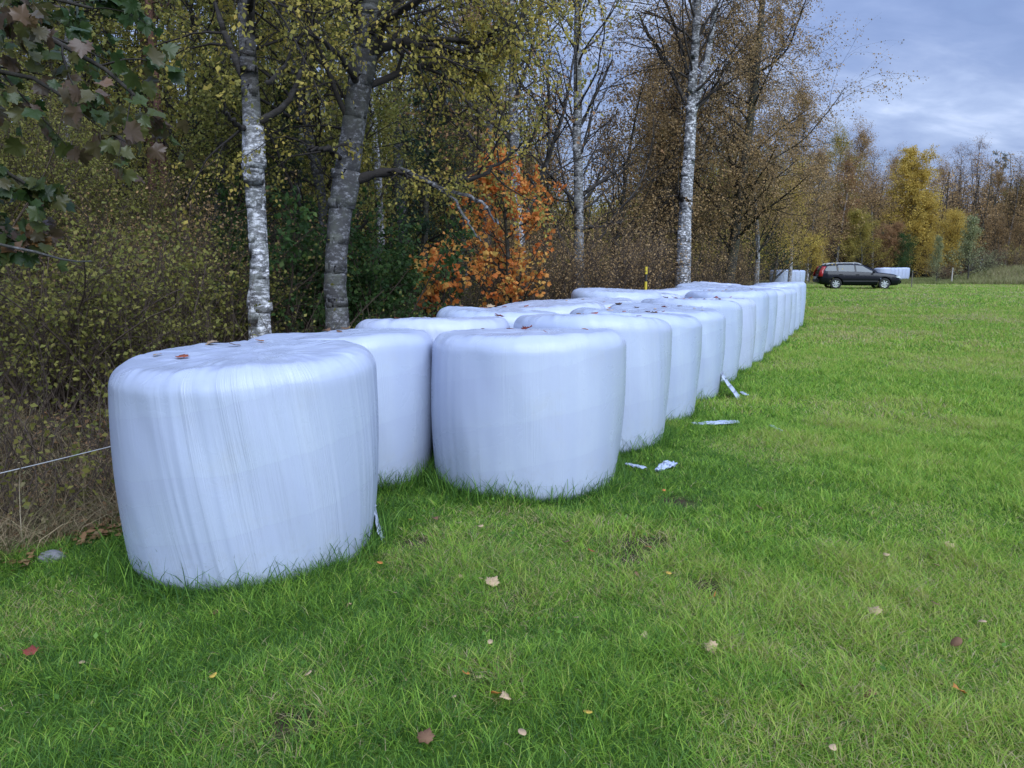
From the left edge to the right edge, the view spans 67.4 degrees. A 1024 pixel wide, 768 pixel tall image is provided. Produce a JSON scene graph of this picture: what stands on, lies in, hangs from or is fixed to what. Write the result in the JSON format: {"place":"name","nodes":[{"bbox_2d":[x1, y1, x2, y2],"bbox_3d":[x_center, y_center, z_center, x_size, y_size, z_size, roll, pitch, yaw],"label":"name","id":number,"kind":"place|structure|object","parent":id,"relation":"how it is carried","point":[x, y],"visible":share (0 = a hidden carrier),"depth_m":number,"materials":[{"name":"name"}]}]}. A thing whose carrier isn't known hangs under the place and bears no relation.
{"place":"outdoors","nodes":[
{"label":"outdoors","id":0,"kind":"place"},
{"bbox_2d":[0,268,1023,767],"bbox_3d":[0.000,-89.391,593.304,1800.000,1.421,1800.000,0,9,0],"label":"ground","id":1,"kind":"structure","parent":0,"point":[282,728],"depth_m":3.54,"materials":[{"name":"green plant"}]},
{"bbox_2d":[0,28,155,311],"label":"shrub","id":2,"kind":"object","parent":1,"relation":"on","point":[43,172],"visible":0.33,"depth_m":8.90,"materials":[{"name":"green plant"}]},
{"bbox_2d":[15,0,141,327],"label":"birch tree","id":3,"kind":"object","parent":1,"relation":"on","point":[68,62],"visible":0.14,"depth_m":14.52,"materials":[{"name":"green plant"}]},
{"bbox_2d":[0,181,193,418],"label":"shrub","id":4,"kind":"object","parent":1,"relation":"on","point":[6,354],"visible":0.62,"depth_m":7.28,"materials":[{"name":"green plant"}]},
{"bbox_2d":[0,0,194,272],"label":"maple tree","id":5,"kind":"object","parent":1,"relation":"on","point":[32,237],"visible":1,"depth_m":2.94,"materials":[{"name":"green plant"}]},
{"bbox_2d":[0,0,198,230],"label":"forest tree","id":6,"kind":"object","parent":1,"relation":"on","point":[54,63],"visible":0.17,"depth_m":14.72,"materials":[{"name":"green plant"}]},
{"bbox_2d":[0,37,210,352],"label":"shrub","id":7,"kind":"object","parent":1,"relation":"on","point":[78,177],"visible":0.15,"depth_m":11.02,"materials":[{"name":"green plant"}]},
{"bbox_2d":[0,202,217,415],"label":"shrub","id":8,"kind":"object","parent":1,"relation":"on","point":[106,312],"visible":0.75,"depth_m":7.21,"materials":[{"name":"green plant"}]},
{"bbox_2d":[0,71,227,348],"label":"shrub","id":9,"kind":"object","parent":1,"relation":"on","point":[134,202],"visible":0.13,"depth_m":11.13,"materials":[{"name":"green plant"}]},
{"bbox_2d":[37,0,197,242],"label":"pine tree","id":10,"kind":"object","parent":1,"relation":"on","point":[151,12],"visible":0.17,"depth_m":13.79,"materials":[{"name":"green plant"}]},
{"bbox_2d":[0,194,239,373],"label":"shrub","id":11,"kind":"object","parent":1,"relation":"on","point":[192,324],"visible":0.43,"depth_m":8.35,"materials":[{"name":"green plant"}]},
{"bbox_2d":[1,183,248,357],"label":"shrub","id":12,"kind":"object","parent":1,"relation":"on","point":[125,252],"visible":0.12,"depth_m":9.94,"materials":[{"name":"green plant"}]},
{"bbox_2d":[67,195,247,314],"bbox_3d":[-6.208,-1.980,12.858,3.664,2.692,2.551,0,9,2],"label":"shrub","id":13,"kind":"object","parent":1,"relation":"on","point":[146,234],"visible":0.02,"depth_m":12.50,"materials":[{"name":"green plant"}]},
{"bbox_2d":[139,0,211,241],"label":"pine tree","id":14,"kind":"object","parent":1,"relation":"on","point":[149,169],"visible":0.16,"depth_m":16.33,"materials":[{"name":"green plant"}]},
{"bbox_2d":[1,141,361,347],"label":"shrub","id":15,"kind":"object","parent":1,"relation":"on","point":[201,221],"visible":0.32,"depth_m":10.42,"materials":[{"name":"green plant"}]},
{"bbox_2d":[70,0,346,319],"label":"forest tree","id":16,"kind":"object","parent":1,"relation":"on","point":[214,136],"visible":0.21,"depth_m":13.74,"materials":[{"name":"green plant"}]},
{"bbox_2d":[100,167,353,337],"bbox_3d":[-5.298,-2.310,13.492,4.865,3.180,2.873,0,9,-2],"label":"shrub","id":17,"kind":"object","parent":1,"relation":"on","point":[222,195],"visible":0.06,"depth_m":13.12,"materials":[{"name":"green plant"}]},
{"bbox_2d":[173,67,282,306],"bbox_3d":[-6.905,-4.445,18.373,3.385,6.285,4.048,5,10,31],"label":"spruce tree","id":18,"kind":"object","parent":1,"relation":"on","point":[196,122],"visible":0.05,"depth_m":18.02,"materials":[{"name":"green plant"}]},
{"bbox_2d":[137,200,352,346],"bbox_3d":[-3.522,-1.196,9.876,2.665,2.236,2.670,1,9,8],"label":"shrub","id":19,"kind":"object","parent":1,"relation":"on","point":[237,335],"visible":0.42,"depth_m":9.60,"materials":[{"name":"green plant"}]},
{"bbox_2d":[108,339,385,592],"bbox_3d":[-1.452,0.389,4.383,1.467,1.239,1.436,1,9,0],"label":"silage bale","id":20,"kind":"object","parent":1,"relation":"on","point":[258,456],"visible":0.91,"depth_m":3.79},
{"bbox_2d":[115,0,422,339],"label":"birch tree","id":21,"kind":"object","parent":1,"relation":"on","point":[255,190],"visible":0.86,"depth_m":8.77,"materials":[{"name":"white plant"}]},
{"bbox_2d":[108,0,457,315],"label":"forest tree","id":22,"kind":"object","parent":1,"relation":"on","point":[331,137],"visible":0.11,"depth_m":17.11,"materials":[{"name":"green plant"}]},
{"bbox_2d":[265,82,320,327],"bbox_3d":[-4.082,-3.250,14.663,2.589,4.806,3.096,-1,9,-8],"label":"spruce tree","id":23,"kind":"object","parent":1,"relation":"on","point":[293,161],"visible":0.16,"depth_m":14.37,"materials":[{"name":"green plant"}]},
{"bbox_2d":[126,0,506,282],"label":"forest tree","id":24,"kind":"object","parent":1,"relation":"on","point":[318,176],"visible":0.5,"depth_m":12.49,"materials":[{"name":"green plant"}]},
{"bbox_2d":[211,161,450,334],"bbox_3d":[-2.760,-1.786,11.499,2.612,2.891,4.423,4,9,23],"label":"shrub","id":25,"kind":"object","parent":1,"relation":"on","point":[304,218],"visible":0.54,"depth_m":10.94,"materials":[{"name":"green plant"}]},
{"bbox_2d":[248,328,433,488],"bbox_3d":[-1.322,0.163,5.965,1.458,1.186,1.456,0,8,0],"label":"silage bale","id":26,"kind":"object","parent":1,"relation":"on","point":[402,358],"visible":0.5,"depth_m":5.51},
{"bbox_2d":[297,0,416,305],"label":"birch tree","id":27,"kind":"object","parent":1,"relation":"on","point":[375,165],"visible":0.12,"depth_m":13.65,"materials":[{"name":"grey plant"}]},
{"bbox_2d":[0,243,720,570],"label":"undergrowth","id":28,"kind":"object","parent":1,"relation":"on","point":[16,453],"visible":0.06,"depth_m":5.62,"materials":[{"name":"brown plant"}]},
{"bbox_2d":[273,201,463,325],"bbox_3d":[-2.280,-1.933,13.523,2.351,2.602,3.980,5,10,31],"label":"shrub","id":29,"kind":"object","parent":1,"relation":"on","point":[387,245],"visible":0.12,"depth_m":13.60,"materials":[{"name":"green plant"}]},
{"bbox_2d":[279,186,476,332],"bbox_3d":[-2.426,-1.757,12.207,2.481,2.746,4.202,-6,10,-34],"label":"shrub","id":30,"kind":"object","parent":1,"relation":"on","point":[363,279],"visible":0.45,"depth_m":11.69,"materials":[{"name":"green plant"}]},
{"bbox_2d":[144,0,651,330],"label":"birch tree","id":31,"kind":"object","parent":1,"relation":"on","point":[471,59],"visible":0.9,"depth_m":9.38,"materials":[{"name":"grey plant"}]},
{"bbox_2d":[0,0,805,328],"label":"forest","id":32,"kind":"object","parent":1,"relation":"on","point":[474,206],"visible":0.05,"depth_m":31.61,"materials":[{"name":"brown plant"}]},
{"bbox_2d":[306,0,531,267],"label":"birch tree","id":33,"kind":"object","parent":1,"relation":"on","point":[398,129],"visible":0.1,"depth_m":22.24,"materials":[{"name":"green plant"}]},
{"bbox_2d":[359,22,489,306],"bbox_3d":[-2.136,-5.583,20.590,5.060,7.856,4.232,6,11,35],"label":"spruce tree","id":34,"kind":"object","parent":1,"relation":"on","point":[424,231],"visible":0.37,"depth_m":20.13,"materials":[{"name":"green plant"}]},
{"bbox_2d":[355,316,509,340],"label":"silage bale","id":35,"kind":"object","parent":1,"relation":"on","point":[434,327],"visible":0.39,"depth_m":6.57},
{"bbox_2d":[409,243,460,316],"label":"maple shoot","id":36,"kind":"object","parent":1,"relation":"on","point":[432,291],"visible":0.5,"depth_m":13.10,"materials":[{"name":"orange plant"}]},
{"bbox_2d":[391,0,525,289],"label":"birch tree","id":37,"kind":"object","parent":1,"relation":"on","point":[470,130],"visible":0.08,"depth_m":32.74,"materials":[{"name":"green plant"}]},
{"bbox_2d":[409,229,515,307],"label":"maple shoot","id":38,"kind":"object","parent":1,"relation":"on","point":[477,276],"visible":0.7,"depth_m":13.34,"materials":[{"name":"orange plant"}]},
{"bbox_2d":[400,0,568,291],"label":"birch tree","id":39,"kind":"object","parent":1,"relation":"on","point":[474,153],"visible":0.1,"depth_m":26.24,"materials":[{"name":"green plant"}]},
{"bbox_2d":[436,306,556,327],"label":"silage bale","id":40,"kind":"object","parent":1,"relation":"on","point":[511,315],"visible":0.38,"depth_m":7.92},
{"bbox_2d":[441,128,566,307],"bbox_3d":[-0.136,-2.590,14.277,2.264,3.900,2.600,0,9,0],"label":"maple tree","id":41,"kind":"object","parent":1,"relation":"on","point":[508,262],"visible":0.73,"depth_m":13.94,"materials":[{"name":"orange plant"}]},
{"bbox_2d":[380,0,663,300],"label":"birch tree","id":42,"kind":"object","parent":1,"relation":"on","point":[512,137],"visible":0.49,"depth_m":17.42,"materials":[{"name":"yellow plant"}]},
{"bbox_2d":[431,328,625,501],"bbox_3d":[0.116,0.170,5.823,1.458,1.211,1.454,1,8,0],"label":"silage bale","id":43,"kind":"object","parent":1,"relation":"on","point":[541,408],"visible":0.92,"depth_m":5.21},
{"bbox_2d":[448,189,617,306],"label":"shrub","id":44,"kind":"object","parent":1,"relation":"on","point":[493,288],"visible":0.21,"depth_m":16.34,"materials":[{"name":"brown plant"}]},
{"bbox_2d":[492,86,610,279],"bbox_3d":[1.032,-5.889,24.432,4.339,6.933,4.551,3,9,16],"label":"forest tree","id":45,"kind":"object","parent":1,"relation":"on","point":[549,167],"visible":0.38,"depth_m":23.63,"materials":[{"name":"brown plant"}]},
{"bbox_2d":[498,299,605,313],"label":"silage bale","id":46,"kind":"object","parent":1,"relation":"on","point":[560,306],"visible":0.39,"depth_m":9.34},
{"bbox_2d":[451,198,671,301],"bbox_3d":[1.026,-2.389,16.413,3.711,2.853,4.376,-6,10,-33],"label":"shrub","id":47,"kind":"object","parent":1,"relation":"on","point":[567,293],"visible":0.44,"depth_m":15.94,"materials":[{"name":"brown plant"}]},
{"bbox_2d":[435,0,713,289],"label":"birch tree","id":48,"kind":"object","parent":1,"relation":"on","point":[578,199],"visible":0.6,"depth_m":19.43,"materials":[{"name":"brown plant"}]},
{"bbox_2d":[492,196,686,299],"bbox_3d":[1.830,-2.783,18.031,4.836,3.153,4.101,0,9,-1],"label":"shrub","id":49,"kind":"object","parent":1,"relation":"on","point":[599,273],"visible":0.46,"depth_m":17.60,"materials":[{"name":"brown plant"}]},
{"bbox_2d":[513,313,671,452],"bbox_3d":[0.725,-0.053,7.085,1.457,1.234,1.509,1,8,0],"label":"silage bale","id":50,"kind":"object","parent":1,"relation":"on","point":[648,340],"visible":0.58,"depth_m":6.49},
{"bbox_2d":[561,297,633,308],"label":"silage bale","id":51,"kind":"object","parent":1,"relation":"on","point":[608,302],"visible":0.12,"depth_m":10.84},
{"bbox_2d":[571,288,661,302],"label":"silage bale","id":52,"kind":"object","parent":1,"relation":"on","point":[636,296],"visible":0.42,"depth_m":11.73},
{"bbox_2d":[541,207,692,289],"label":"shrub","id":53,"kind":"object","parent":1,"relation":"on","point":[650,275],"visible":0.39,"depth_m":19.32,"materials":[{"name":"brown plant"}]},
{"bbox_2d":[570,307,701,421],"bbox_3d":[1.317,-0.226,8.364,1.443,1.201,1.458,0,9,0],"label":"silage bale","id":54,"kind":"object","parent":1,"relation":"on","point":[686,351],"visible":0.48,"depth_m":7.81},
{"bbox_2d":[557,18,763,285],"bbox_3d":[4.296,-6.666,23.747,5.764,8.782,5.497,7,11,40],"label":"forest tree","id":55,"kind":"object","parent":1,"relation":"on","point":[648,136],"visible":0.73,"depth_m":23.71,"materials":[{"name":"brown plant"}]},
{"bbox_2d":[584,0,742,288],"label":"birch tree","id":56,"kind":"object","parent":1,"relation":"on","point":[678,156],"visible":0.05,"depth_m":30.61,"materials":[{"name":"brown plant"}]},
{"bbox_2d":[599,220,741,289],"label":"shrub","id":57,"kind":"object","parent":1,"relation":"on","point":[668,280],"visible":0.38,"depth_m":21.67,"materials":[{"name":"brown plant"}]},
{"bbox_2d":[608,302,739,400],"bbox_3d":[2.003,-0.412,9.642,1.670,1.185,1.437,0,10,0],"label":"silage bale","id":58,"kind":"object","parent":1,"relation":"on","point":[713,323],"visible":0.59,"depth_m":9.13},
{"bbox_2d":[585,0,774,282],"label":"forest tree","id":59,"kind":"object","parent":1,"relation":"on","point":[664,144],"visible":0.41,"depth_m":25.68,"materials":[{"name":"brown plant"}]},
{"bbox_2d":[640,298,742,381],"bbox_3d":[2.514,-0.622,10.917,1.439,1.204,1.445,-3,8,-21],"label":"silage bale","id":60,"kind":"object","parent":1,"relation":"on","point":[732,311],"visible":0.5,"depth_m":10.35},
{"bbox_2d":[617,0,769,282],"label":"birch tree","id":61,"kind":"object","parent":1,"relation":"on","point":[682,115],"visible":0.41,"depth_m":24.91,"materials":[{"name":"brown plant"}]},
{"bbox_2d":[673,297,755,370],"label":"silage bale","id":62,"kind":"object","parent":1,"relation":"on","point":[748,305],"visible":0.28,"depth_m":11.66},
{"bbox_2d":[582,0,848,286],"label":"birch tree","id":63,"kind":"object","parent":1,"relation":"on","point":[695,102],"visible":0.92,"depth_m":20.81,"materials":[{"name":"white plant"}]},
{"bbox_2d":[661,241,773,287],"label":"shrub","id":64,"kind":"object","parent":1,"relation":"on","point":[721,278],"visible":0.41,"depth_m":25.74,"materials":[{"name":"brown plant"}]},
{"bbox_2d":[684,290,768,362],"bbox_3d":[3.720,-1.019,13.453,1.413,1.283,1.492,-3,9,-26],"label":"silage bale","id":65,"kind":"object","parent":1,"relation":"on","point":[760,298],"visible":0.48,"depth_m":12.88},
{"bbox_2d":[703,287,777,353],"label":"silage bale","id":66,"kind":"object","parent":1,"relation":"on","point":[773,298],"visible":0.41,"depth_m":14.28},
{"bbox_2d":[717,287,785,347],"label":"silage bale","id":67,"kind":"object","parent":1,"relation":"on","point":[780,320],"visible":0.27,"depth_m":15.50},
{"bbox_2d":[709,237,798,285],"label":"shrub","id":68,"kind":"object","parent":1,"relation":"on","point":[743,265],"visible":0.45,"depth_m":30.19,"materials":[{"name":"brown plant"}]},
{"bbox_2d":[697,17,823,283],"bbox_3d":[11.283,-10.100,34.222,7.069,12.485,5.447,-3,9,-16],"label":"birch tree","id":69,"kind":"object","parent":1,"relation":"on","point":[757,242],"visible":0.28,"depth_m":34.41,"materials":[{"name":"brown plant"}]},
{"bbox_2d":[728,285,792,341],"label":"silage bale","id":70,"kind":"object","parent":1,"relation":"on","point":[788,304],"visible":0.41,"depth_m":16.78},
{"bbox_2d":[602,0,926,283],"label":"birch tree","id":71,"kind":"object","parent":1,"relation":"on","point":[745,162],"visible":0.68,"depth_m":25.90,"materials":[{"name":"brown plant"}]},
{"bbox_2d":[750,283,800,329],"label":"silage bale","id":72,"kind":"object","parent":1,"relation":"on","point":[796,287],"visible":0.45,"depth_m":19.29},
{"bbox_2d":[754,281,805,325],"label":"silage bale","id":73,"kind":"object","parent":1,"relation":"on","point":[803,293],"visible":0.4,"depth_m":20.62},
{"bbox_2d":[760,219,811,272],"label":"forest tree","id":74,"kind":"object","parent":1,"relation":"on","point":[771,256],"visible":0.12,"depth_m":57.30,"materials":[{"name":"brown plant"}]},
{"bbox_2d":[779,287,796,335],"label":"silage bale","id":75,"kind":"object","parent":1,"relation":"on","point":[793,313],"visible":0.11,"depth_m":18.07},
{"bbox_2d":[751,149,858,281],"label":"forest tree","id":76,"kind":"object","parent":1,"relation":"on","point":[788,250],"visible":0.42,"depth_m":42.64,"materials":[{"name":"brown plant"}]},
{"bbox_2d":[759,64,861,281],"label":"birch tree","id":77,"kind":"object","parent":1,"relation":"on","point":[809,187],"visible":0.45,"depth_m":49.34,"materials":[{"name":"brown plant"}]},
{"bbox_2d":[793,230,829,281],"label":"forest tree","id":78,"kind":"object","parent":1,"relation":"on","point":[813,266],"visible":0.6,"depth_m":61.28,"materials":[{"name":"yellow plant"}]},
{"bbox_2d":[789,133,852,280],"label":"forest tree","id":79,"kind":"object","parent":1,"relation":"on","point":[814,226],"visible":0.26,"depth_m":68.38,"materials":[{"name":"plant"}]},
{"bbox_2d":[796,116,878,257],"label":"forest tree","id":80,"kind":"object","parent":1,"relation":"on","point":[840,144],"visible":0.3,"depth_m":80.80,"materials":[{"name":"brown plant"}]},
{"bbox_2d":[816,144,874,263],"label":"forest tree","id":81,"kind":"object","parent":1,"relation":"on","point":[851,178],"visible":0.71,"depth_m":78.14,"materials":[{"name":"orange plant"}]},
{"bbox_2d":[812,263,900,288],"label":"parked car","id":82,"kind":"object","parent":1,"relation":"on","point":[858,274],"visible":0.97,"depth_m":44.37,"materials":[{"name":"black paint"}]},
{"bbox_2d":[829,114,900,262],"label":"forest tree","id":83,"kind":"object","parent":1,"relation":"on","point":[862,140],"visible":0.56,"depth_m":82.17,"materials":[{"name":"brown plant"}]},
{"bbox_2d":[835,206,897,268],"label":"forest tree","id":84,"kind":"object","parent":1,"relation":"on","point":[858,254],"visible":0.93,"depth_m":76.95,"materials":[{"name":"yellow plant"}]},
{"bbox_2d":[859,145,898,267],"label":"forest tree","id":85,"kind":"object","parent":1,"relation":"on","point":[872,176],"visible":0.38,"depth_m":85.56,"materials":[{"name":"orange plant"}]},
{"bbox_2d":[738,151,1023,277],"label":"woodland","id":86,"kind":"object","parent":1,"relation":"on","point":[953,195],"visible":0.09,"depth_m":92.56,"materials":[{"name":"brown plant"}]},
{"bbox_2d":[864,220,912,267],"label":"forest tree","id":87,"kind":"object","parent":1,"relation":"on","point":[890,239],"visible":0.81,"depth_m":77.97,"materials":[{"name":"brown plant"}]},
{"bbox_2d":[875,141,910,236],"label":"forest tree","id":88,"kind":"object","parent":1,"relation":"on","point":[894,158],"visible":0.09,"depth_m":105.33,"materials":[{"name":"brown plant"}]},
{"bbox_2d":[882,228,920,271],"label":"forest tree","id":89,"kind":"object","parent":1,"relation":"on","point":[909,248],"visible":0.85,"depth_m":77.36,"materials":[{"name":"green plant"}]},
{"bbox_2d":[867,143,951,276],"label":"forest tree","id":90,"kind":"object","parent":1,"relation":"on","point":[920,222],"visible":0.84,"depth_m":84.48,"materials":[{"name":"yellow plant"}]},
{"bbox_2d":[805,263,1023,284],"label":"wild grass","id":91,"kind":"structure","parent":1,"relation":"on","point":[1009,272],"depth_m":60.96,"materials":[{"name":"green plant"}]},
{"bbox_2d":[912,227,948,271],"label":"forest tree","id":92,"kind":"object","parent":1,"relation":"on","point":[934,239],"visible":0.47,"depth_m":81.03,"materials":[{"name":"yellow plant"}]},
{"bbox_2d":[925,234,945,281],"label":"young tree","id":93,"kind":"object","parent":1,"relation":"on","point":[936,260],"visible":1,"depth_m":61.06,"materials":[{"name":"green plant"}]},
{"bbox_2d":[925,152,969,272],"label":"forest tree","id":94,"kind":"object","parent":1,"relation":"on","point":[944,173],"visible":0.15,"depth_m":108.11,"materials":[{"name":"plant"}]},
{"bbox_2d":[913,206,982,273],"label":"forest tree","id":95,"kind":"object","parent":1,"relation":"on","point":[953,214],"visible":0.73,"depth_m":82.65,"materials":[{"name":"yellow plant"}]},
{"bbox_2d":[923,264,972,278],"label":"shrub","id":96,"kind":"object","parent":1,"relation":"on","point":[942,275],"visible":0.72,"depth_m":69.00,"materials":[{"name":"brown plant"}]},
{"bbox_2d":[940,143,989,238],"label":"forest tree","id":97,"kind":"object","parent":1,"relation":"on","point":[961,158],"visible":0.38,"depth_m":101.26,"materials":[{"name":"orange plant"}]},
{"bbox_2d":[943,213,1005,278],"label":"young tree","id":98,"kind":"object","parent":1,"relation":"on","point":[968,242],"visible":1,"depth_m":60.98,"materials":[{"name":"green plant"}]},
{"bbox_2d":[941,130,1008,270],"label":"forest tree","id":99,"kind":"object","parent":1,"relation":"on","point":[976,177],"visible":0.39,"depth_m":99.74,"materials":[{"name":"orange plant"}]},
{"bbox_2d":[964,249,1012,273],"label":"shrub","id":100,"kind":"object","parent":1,"relation":"on","point":[989,261],"visible":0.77,"depth_m":64.58,"materials":[{"name":"green plant"}]},
{"bbox_2d":[966,159,1016,268],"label":"forest tree","id":101,"kind":"object","parent":1,"relation":"on","point":[997,178],"visible":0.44,"depth_m":92.67,"materials":[{"name":"plant"}]},
{"bbox_2d":[972,200,1016,258],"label":"forest tree","id":102,"kind":"object","parent":1,"relation":"on","point":[999,222],"visible":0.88,"depth_m":84.89,"materials":[{"name":"brown plant"}]},
{"bbox_2d":[972,244,1023,267],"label":"shrub","id":103,"kind":"object","parent":1,"relation":"on","point":[1005,259],"visible":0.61,"depth_m":67.02,"materials":[{"name":"brown plant"}]},
{"bbox_2d":[989,151,1023,262],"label":"forest tree","id":104,"kind":"object","parent":1,"relation":"on","point":[1017,190],"visible":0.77,"depth_m":91.61,"materials":[{"name":"plant"}]},
{"bbox_2d":[999,205,1023,258],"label":"forest tree","id":105,"kind":"object","parent":1,"relation":"on","point":[1015,227],"visible":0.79,"depth_m":83.03,"materials":[{"name":"brown plant"}]},
{"bbox_2d":[50,0,1023,263],"label":"sky","id":106,"kind":"structure","parent":0,"point":[969,54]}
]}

